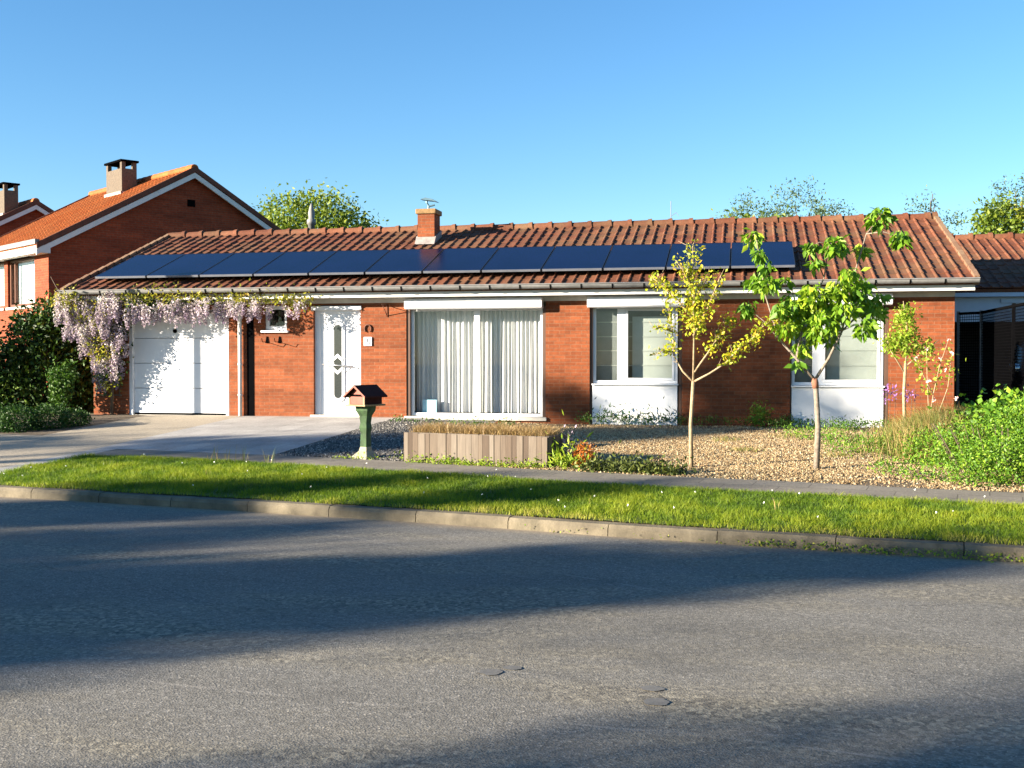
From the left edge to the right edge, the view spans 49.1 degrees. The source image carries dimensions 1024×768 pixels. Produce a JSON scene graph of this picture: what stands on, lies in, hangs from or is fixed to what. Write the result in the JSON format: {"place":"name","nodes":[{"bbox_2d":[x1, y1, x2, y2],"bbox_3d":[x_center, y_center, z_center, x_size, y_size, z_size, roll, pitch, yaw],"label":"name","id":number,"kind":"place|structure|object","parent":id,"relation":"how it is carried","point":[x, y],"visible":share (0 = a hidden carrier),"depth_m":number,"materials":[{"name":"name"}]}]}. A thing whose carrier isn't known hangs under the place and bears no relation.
{"place":"outdoors","nodes":[
{"label":"outdoors","id":0,"kind":"place"},
{"bbox_2d":[0,434,41,442],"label":"driveway entrance","id":1,"kind":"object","parent":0,"point":[4,438],"visible":1,"depth_m":18.69,"materials":[{"name":"grey concrete"}]},
{"bbox_2d":[0,448,112,472],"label":"driveway apron","id":2,"kind":"object","parent":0,"point":[93,451],"visible":0.69,"depth_m":15.76,"materials":[{"name":"grey concrete"}]},
{"bbox_2d":[0,415,239,467],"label":"driveway","id":3,"kind":"structure","parent":0,"point":[21,451],"depth_m":18.61,"materials":[{"name":"grey concrete"}]},
{"bbox_2d":[97,416,257,448],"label":"garden path","id":4,"kind":"structure","parent":0,"point":[159,436],"depth_m":18.92,"materials":[{"name":"beige concrete"}]},
{"bbox_2d":[118,416,393,454],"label":"front path","id":5,"kind":"structure","parent":0,"point":[266,435],"depth_m":18.42,"materials":[{"name":"grey concrete"}]},
{"bbox_2d":[406,419,570,435],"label":"dry grass","id":6,"kind":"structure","parent":0,"point":[495,429],"depth_m":14.59,"materials":[{"name":"plant"}]},
{"bbox_2d":[0,401,1023,558],"bbox_3d":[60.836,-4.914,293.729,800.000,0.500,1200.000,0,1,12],"label":"ground","id":7,"kind":"structure","parent":0,"point":[501,513],"depth_m":11.20,"materials":[{"name":"green plant"}]},
{"bbox_2d":[0,182,53,235],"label":"brick house","id":8,"kind":"structure","parent":7,"relation":"on","point":[14,214],"depth_m":38.68,"materials":[{"name":"red brick"}]},
{"bbox_2d":[0,413,145,434],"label":"shrub bed","id":9,"kind":"object","parent":7,"relation":"on","point":[101,419],"visible":0.39,"depth_m":20.92,"materials":[{"name":"soil"}]},
{"bbox_2d":[0,289,93,412],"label":"laurel shrub","id":10,"kind":"object","parent":9,"relation":"on","point":[25,360],"visible":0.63,"depth_m":23.83,"materials":[{"name":"green plant"}]},
{"bbox_2d":[0,399,94,432],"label":"shrub","id":11,"kind":"object","parent":9,"relation":"on","point":[32,418],"visible":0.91,"depth_m":19.80,"materials":[{"name":"green plant"}]},
{"bbox_2d":[38,356,83,411],"bbox_3d":[-8.920,0.168,22.224,0.830,1.468,0.746,0,1,12],"label":"leafy bush","id":12,"kind":"object","parent":9,"relation":"on","point":[58,384],"visible":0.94,"depth_m":22.10,"materials":[{"name":"green plant"}]},
{"bbox_2d":[0,159,281,397],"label":"brick house","id":13,"kind":"structure","parent":7,"relation":"on","point":[124,211],"depth_m":31.61,"materials":[{"name":"red brick"}]},
{"bbox_2d":[0,262,4,310],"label":"window","id":14,"kind":"structure","parent":13,"relation":"in","point":[2,308],"depth_m":32.67,"materials":[{"name":"white glass"}]},
{"bbox_2d":[6,257,35,309],"bbox_3d":[-13.523,-2.781,31.064,0.290,1.410,2.140,-1,2,-43],"label":"window","id":15,"kind":"structure","parent":13,"relation":"in","point":[26,265],"depth_m":31.40,"materials":[{"name":"white glass"}]},
{"bbox_2d":[251,179,388,229],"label":"leafy tree","id":16,"kind":"object","parent":7,"relation":"on","point":[298,218],"visible":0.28,"depth_m":52.04,"materials":[{"name":"green plant"}]},
{"bbox_2d":[276,418,496,460],"bbox_3d":[-1.870,0.844,18.112,2.000,0.232,6.130,0,1,12],"label":"slate bed","id":17,"kind":"object","parent":7,"relation":"on","point":[383,432],"visible":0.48,"depth_m":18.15,"materials":[{"name":"grey gravel"}]},
{"bbox_2d":[343,384,387,459],"bbox_3d":[-2.003,0.540,15.304,0.384,1.064,0.491,1,1,32],"label":"mailbox","id":18,"kind":"object","parent":17,"relation":"on","point":[365,400],"visible":0.89,"depth_m":15.24,"materials":[{"name":"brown wood"}]},
{"bbox_2d":[381,417,431,421],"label":"doorstep path","id":19,"kind":"structure","parent":7,"relation":"on","point":[410,418],"depth_m":21.04,"materials":[{"name":"grey concrete"}]},
{"bbox_2d":[106,445,781,508],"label":"wild grass","id":20,"kind":"structure","parent":7,"relation":"on","point":[243,456],"depth_m":14.91,"materials":[{"name":"green plant"}]},
{"bbox_2d":[3,459,984,517],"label":"dandelion heads","id":21,"kind":"object","parent":7,"relation":"on","point":[594,495],"visible":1,"depth_m":11.30,"materials":[{"name":"plant"}]},
{"bbox_2d":[0,485,1023,562],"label":"kerb","id":22,"kind":"structure","parent":7,"relation":"on","point":[728,536],"depth_m":10.45,"materials":[{"name":"concrete"}]},
{"bbox_2d":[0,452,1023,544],"bbox_3d":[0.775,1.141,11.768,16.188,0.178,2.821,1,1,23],"label":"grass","id":23,"kind":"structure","parent":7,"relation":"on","point":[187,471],"depth_m":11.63,"materials":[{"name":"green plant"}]},
{"bbox_2d":[58,197,979,427],"bbox_3d":[0.294,-1.763,24.608,17.193,4.970,8.624,0,1,12],"label":"brick bungalow","id":24,"kind":"object","parent":7,"relation":"on","point":[545,323],"visible":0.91,"depth_m":21.34,"materials":[{"name":"red brick"}]},
{"bbox_2d":[95,321,121,396],"bbox_3d":[-8.137,-0.513,22.542,0.600,1.540,0.038,0,1,12],"label":"wall trellis","id":25,"kind":"object","parent":24,"relation":"attached to","point":[96,395],"depth_m":22.55,"materials":[{"name":"brown wood"}]},
{"bbox_2d":[134,310,225,414],"bbox_3d":[-6.607,-0.432,22.385,2.040,2.095,0.072,0,1,12],"label":"garage door","id":26,"kind":"structure","parent":24,"relation":"in","point":[181,370],"depth_m":22.36,"materials":[{"name":"white paint"}]},
{"bbox_2d":[45,278,321,414],"bbox_3d":[-6.351,-0.718,21.856,5.710,2.804,1.105,0,1,12],"label":"wisteria","id":27,"kind":"object","parent":24,"relation":"attached to","point":[98,326],"visible":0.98,"depth_m":21.99,"materials":[{"name":"purple plant"}]},
{"bbox_2d":[261,306,288,332],"bbox_3d":[-4.603,-1.266,21.861,0.570,0.525,0.190,0,1,12],"label":"small window","id":28,"kind":"structure","parent":24,"relation":"in","point":[269,329],"depth_m":21.88,"materials":[{"name":"white plastic"}]},
{"bbox_2d":[315,310,360,414],"bbox_3d":[-3.353,-0.425,21.679,0.960,2.040,0.134,0,1,12],"label":"front door","id":29,"kind":"structure","parent":24,"relation":"in","point":[337,332],"depth_m":21.68,"materials":[{"name":"white plastic"}]},
{"bbox_2d":[423,400,436,411],"bbox_3d":[-1.574,0.420,21.459,0.280,0.240,0.040,0,1,12],"label":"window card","id":30,"kind":"object","parent":24,"relation":"in","point":[429,405],"depth_m":21.44,"materials":[{"name":"white paper"}]},
{"bbox_2d":[404,306,546,420],"bbox_3d":[-0.663,-0.389,21.203,2.740,2.130,0.443,0,1,12],"label":"window","id":31,"kind":"structure","parent":24,"relation":"in","point":[477,361],"depth_m":21.33,"materials":[{"name":"white plastic"}]},
{"bbox_2d":[590,307,681,424],"bbox_3d":[2.270,-0.330,20.539,1.675,2.220,0.290,0,1,12],"label":"window","id":32,"kind":"structure","parent":24,"relation":"in","point":[609,336],"depth_m":20.57,"materials":[{"name":"white plastic"}]},
{"bbox_2d":[790,305,888,427],"bbox_3d":[5.761,-0.315,19.816,1.685,2.220,0.290,0,1,12],"label":"window","id":33,"kind":"structure","parent":24,"relation":"in","point":[857,365],"depth_m":19.83,"materials":[{"name":"white plastic"}]},
{"bbox_2d":[715,186,773,217],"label":"bare tree","id":34,"kind":"object","parent":7,"relation":"on","point":[752,210],"visible":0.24,"depth_m":53.37,"materials":[{"name":"green plant"}]},
{"bbox_2d":[711,204,800,218],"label":"bushy tree","id":35,"kind":"object","parent":7,"relation":"on","point":[747,215],"visible":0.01,"depth_m":48.43,"materials":[{"name":"green plant"}]},
{"bbox_2d":[767,175,855,216],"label":"bare tree","id":36,"kind":"object","parent":7,"relation":"on","point":[819,210],"visible":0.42,"depth_m":52.78,"materials":[{"name":"green plant"}]},
{"bbox_2d":[896,184,970,234],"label":"bare tree","id":37,"kind":"object","parent":7,"relation":"on","point":[946,217],"visible":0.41,"depth_m":51.91,"materials":[{"name":"green plant"}]},
{"bbox_2d":[963,190,1023,234],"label":"bushy tree","id":38,"kind":"object","parent":7,"relation":"on","point":[987,224],"visible":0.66,"depth_m":48.07,"materials":[{"name":"green plant"}]},
{"bbox_2d":[984,169,1023,210],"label":"bare tree","id":39,"kind":"object","parent":7,"relation":"on","point":[1004,188],"visible":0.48,"depth_m":52.06,"materials":[{"name":"green plant"}]},
{"bbox_2d":[998,197,1023,233],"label":"bushy tree","id":40,"kind":"object","parent":7,"relation":"on","point":[1017,209],"visible":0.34,"depth_m":48.31,"materials":[{"name":"green plant"}]},
{"bbox_2d":[0,497,1023,767],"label":"road","id":41,"kind":"structure","parent":0,"point":[148,637],"depth_m":6.21,"materials":[{"name":"grey asphalt"}]},
{"bbox_2d":[479,669,502,674],"bbox_3d":[-0.109,1.474,5.734,0.113,0.001,0.116,-1,2,-42],"label":"road patch","id":42,"kind":"object","parent":41,"relation":"on","point":[491,671],"visible":1,"depth_m":5.74,"materials":[{"name":"grey asphalt"}]},
{"bbox_2d":[503,665,521,669],"bbox_3d":[0.002,1.472,5.812,0.099,0.001,0.085,0,1,12],"label":"road patch","id":43,"kind":"object","parent":41,"relation":"on","point":[511,667],"visible":1,"depth_m":5.81,"materials":[{"name":"grey asphalt"}]},
{"bbox_2d":[639,685,664,690],"bbox_3d":[0.679,1.480,5.447,0.104,0.001,0.103,-1,1,-34],"label":"road patch","id":44,"kind":"object","parent":41,"relation":"on","point":[652,688],"visible":1,"depth_m":5.44,"materials":[{"name":"grey asphalt"}]},
{"bbox_2d":[644,698,668,705],"bbox_3d":[0.676,1.484,5.234,0.121,0.001,0.114,0,1,12],"label":"road patch","id":45,"kind":"object","parent":41,"relation":"on","point":[656,701],"visible":1,"depth_m":5.24,"materials":[{"name":"grey asphalt"}]},
{"bbox_2d":[525,524,1023,562],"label":"kerb weeds","id":46,"kind":"object","parent":41,"relation":"on","point":[919,554],"visible":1,"depth_m":9.20,"materials":[{"name":"green plant"}]},
{"bbox_2d":[0,0,1023,234],"label":"sky","id":47,"kind":"structure","parent":0,"point":[489,111],"materials":[{"name":"blue"}]},
{"bbox_2d":[95,449,1023,505],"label":"pavement","id":48,"kind":"structure","parent":0,"point":[790,486],"depth_m":12.90,"materials":[{"name":"grey concrete"}]},
{"bbox_2d":[332,450,546,467],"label":"path weeds","id":49,"kind":"object","parent":48,"relation":"on","point":[449,460],"visible":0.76,"depth_m":14.44,"materials":[{"name":"green plant"}]},
{"bbox_2d":[424,422,1023,492],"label":"gravel garden","id":50,"kind":"object","parent":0,"point":[910,483],"visible":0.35,"depth_m":14.43,"materials":[{"name":"beige gravel"}]},
{"bbox_2d":[404,431,566,467],"bbox_3d":[-0.362,0.859,14.752,2.107,0.431,0.670,1,1,25],"label":"planter","id":51,"kind":"object","parent":50,"relation":"on","point":[477,447],"visible":0.61,"depth_m":14.41,"materials":[{"name":"brown wood"}]},
{"bbox_2d":[533,411,594,470],"bbox_3d":[0.637,0.857,13.951,0.846,1.096,0.843,0,1,12],"label":"leafy plant","id":52,"kind":"object","parent":50,"relation":"on","point":[556,457],"visible":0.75,"depth_m":13.94,"materials":[{"name":"green plant"}]},
{"bbox_2d":[560,425,575,456],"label":"flowering plant","id":53,"kind":"object","parent":50,"relation":"on","point":[564,442],"visible":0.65,"depth_m":14.33,"materials":[{"name":"green plant"}]},
{"bbox_2d":[569,440,600,466],"bbox_3d":[0.921,0.940,14.126,0.427,0.511,0.496,0,1,-10],"label":"heather","id":54,"kind":"object","parent":50,"relation":"on","point":[579,450],"visible":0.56,"depth_m":14.07,"materials":[{"name":"orange plant"}]},
{"bbox_2d":[588,405,608,423],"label":"tulip plant","id":55,"kind":"object","parent":50,"relation":"on","point":[604,415],"visible":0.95,"depth_m":20.30,"materials":[{"name":"green plant"}]},
{"bbox_2d":[592,398,609,425],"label":"tulip plant","id":56,"kind":"object","parent":50,"relation":"on","point":[599,413],"visible":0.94,"depth_m":20.27,"materials":[{"name":"green plant"}]},
{"bbox_2d":[619,403,648,421],"bbox_3d":[2.196,0.531,20.194,0.397,0.452,0.632,0,1,-14],"label":"tulip plant","id":57,"kind":"object","parent":50,"relation":"on","point":[629,413],"visible":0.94,"depth_m":20.21,"materials":[{"name":"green plant"}]},
{"bbox_2d":[572,440,696,475],"bbox_3d":[1.479,0.993,13.425,1.575,0.658,0.572,1,1,25],"label":"ground cover","id":58,"kind":"object","parent":50,"relation":"on","point":[628,465],"visible":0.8,"depth_m":13.38,"materials":[{"name":"green plant"}]},
{"bbox_2d":[390,408,897,430],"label":"wall foot weeds","id":59,"kind":"object","parent":50,"relation":"on","point":[786,423],"depth_m":19.78,"materials":[{"name":"green plant"}]},
{"bbox_2d":[628,407,660,425],"bbox_3d":[2.372,0.613,20.192,0.503,0.385,0.498,-1,1,-27],"label":"tulip plant","id":60,"kind":"object","parent":50,"relation":"on","point":[644,414],"visible":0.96,"depth_m":20.14,"materials":[{"name":"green plant"}]},
{"bbox_2d":[633,403,658,423],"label":"tulip plant","id":61,"kind":"object","parent":50,"relation":"on","point":[641,413],"visible":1,"depth_m":20.13,"materials":[{"name":"white plant"}]},
{"bbox_2d":[656,406,676,422],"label":"tulip plant","id":62,"kind":"object","parent":50,"relation":"on","point":[669,414],"visible":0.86,"depth_m":20.07,"materials":[{"name":"green plant"}]},
{"bbox_2d":[645,239,782,467],"bbox_3d":[2.473,-0.339,13.708,1.714,2.891,0.696,0,1,12],"label":"young tree","id":63,"kind":"object","parent":50,"relation":"on","point":[694,317],"visible":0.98,"depth_m":13.76,"materials":[{"name":"green plant"}]},
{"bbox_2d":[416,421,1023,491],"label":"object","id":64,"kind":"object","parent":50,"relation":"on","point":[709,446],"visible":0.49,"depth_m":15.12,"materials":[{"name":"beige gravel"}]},
{"bbox_2d":[745,396,777,427],"bbox_3d":[4.341,0.600,19.632,0.690,0.829,0.672,0,1,12],"label":"shrub","id":65,"kind":"object","parent":50,"relation":"on","point":[760,415],"visible":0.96,"depth_m":19.57,"materials":[{"name":"green plant"}]},
{"bbox_2d":[704,431,860,458],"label":"sparse grass","id":66,"kind":"structure","parent":50,"relation":"on","point":[780,435],"depth_m":15.79,"materials":[{"name":"green plant"}]},
{"bbox_2d":[735,207,913,468],"bbox_3d":[3.740,-0.500,13.520,2.064,3.223,0.951,0,1,12],"label":"leafy tree","id":67,"kind":"object","parent":50,"relation":"on","point":[805,305],"visible":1,"depth_m":13.42,"materials":[{"name":"green plant"}]},
{"bbox_2d":[776,422,944,481],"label":"edge herbs","id":68,"kind":"object","parent":50,"relation":"on","point":[880,444],"visible":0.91,"depth_m":14.88,"materials":[{"name":"green plant"}]},
{"bbox_2d":[885,391,915,430],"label":"flower stems","id":69,"kind":"object","parent":50,"relation":"on","point":[895,400],"visible":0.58,"depth_m":16.51,"materials":[{"name":"plant"}]},
{"bbox_2d":[879,383,918,407],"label":"purple flowers","id":70,"kind":"object","parent":69,"relation":"on","point":[905,396],"visible":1,"depth_m":16.47,"materials":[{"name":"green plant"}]},
{"bbox_2d":[872,301,938,416],"bbox_3d":[6.020,-0.218,17.128,0.976,2.104,0.698,0,1,12],"label":"tree","id":71,"kind":"object","parent":50,"relation":"on","point":[905,337],"visible":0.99,"depth_m":17.09,"materials":[{"name":"green plant"}]},
{"bbox_2d":[837,399,1021,462],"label":"ornamental grass","id":72,"kind":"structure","parent":50,"relation":"on","point":[918,420],"depth_m":14.88,"materials":[{"name":"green plant"}]},
{"bbox_2d":[906,339,965,414],"bbox_3d":[6.162,0.039,16.291,0.824,1.426,0.385,0,1,12],"label":"rose bush","id":73,"kind":"object","parent":50,"relation":"on","point":[935,377],"visible":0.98,"depth_m":16.28,"materials":[{"name":"green plant"}]},
{"bbox_2d":[895,392,1023,487],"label":"lime bush","id":74,"kind":"object","parent":50,"relation":"on","point":[993,460],"visible":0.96,"depth_m":12.77,"materials":[{"name":"green plant"}]},
{"bbox_2d":[926,383,1023,457],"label":"leafy bush","id":75,"kind":"object","parent":50,"relation":"on","point":[1010,400],"visible":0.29,"depth_m":14.04,"materials":[{"name":"green plant"}]},
{"bbox_2d":[956,302,1023,410],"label":"fence","id":76,"kind":"object","parent":50,"relation":"on","point":[1006,356],"visible":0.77,"depth_m":19.74,"materials":[{"name":"metal"}]},
{"bbox_2d":[951,232,1023,409],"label":"neighbour garage","id":77,"kind":"structure","parent":0,"point":[997,261],"depth_m":24.50,"materials":[{"name":"red tile"}]},
{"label":"neighbour driveway","id":78,"kind":"structure","parent":0,"visible":0},
{"bbox_2d":[989,342,1023,399],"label":"parked car","id":79,"kind":"object","parent":78,"relation":"on","point":[1009,370],"visible":0.17,"depth_m":21.76,"materials":[{"name":"paint"}]}
]}

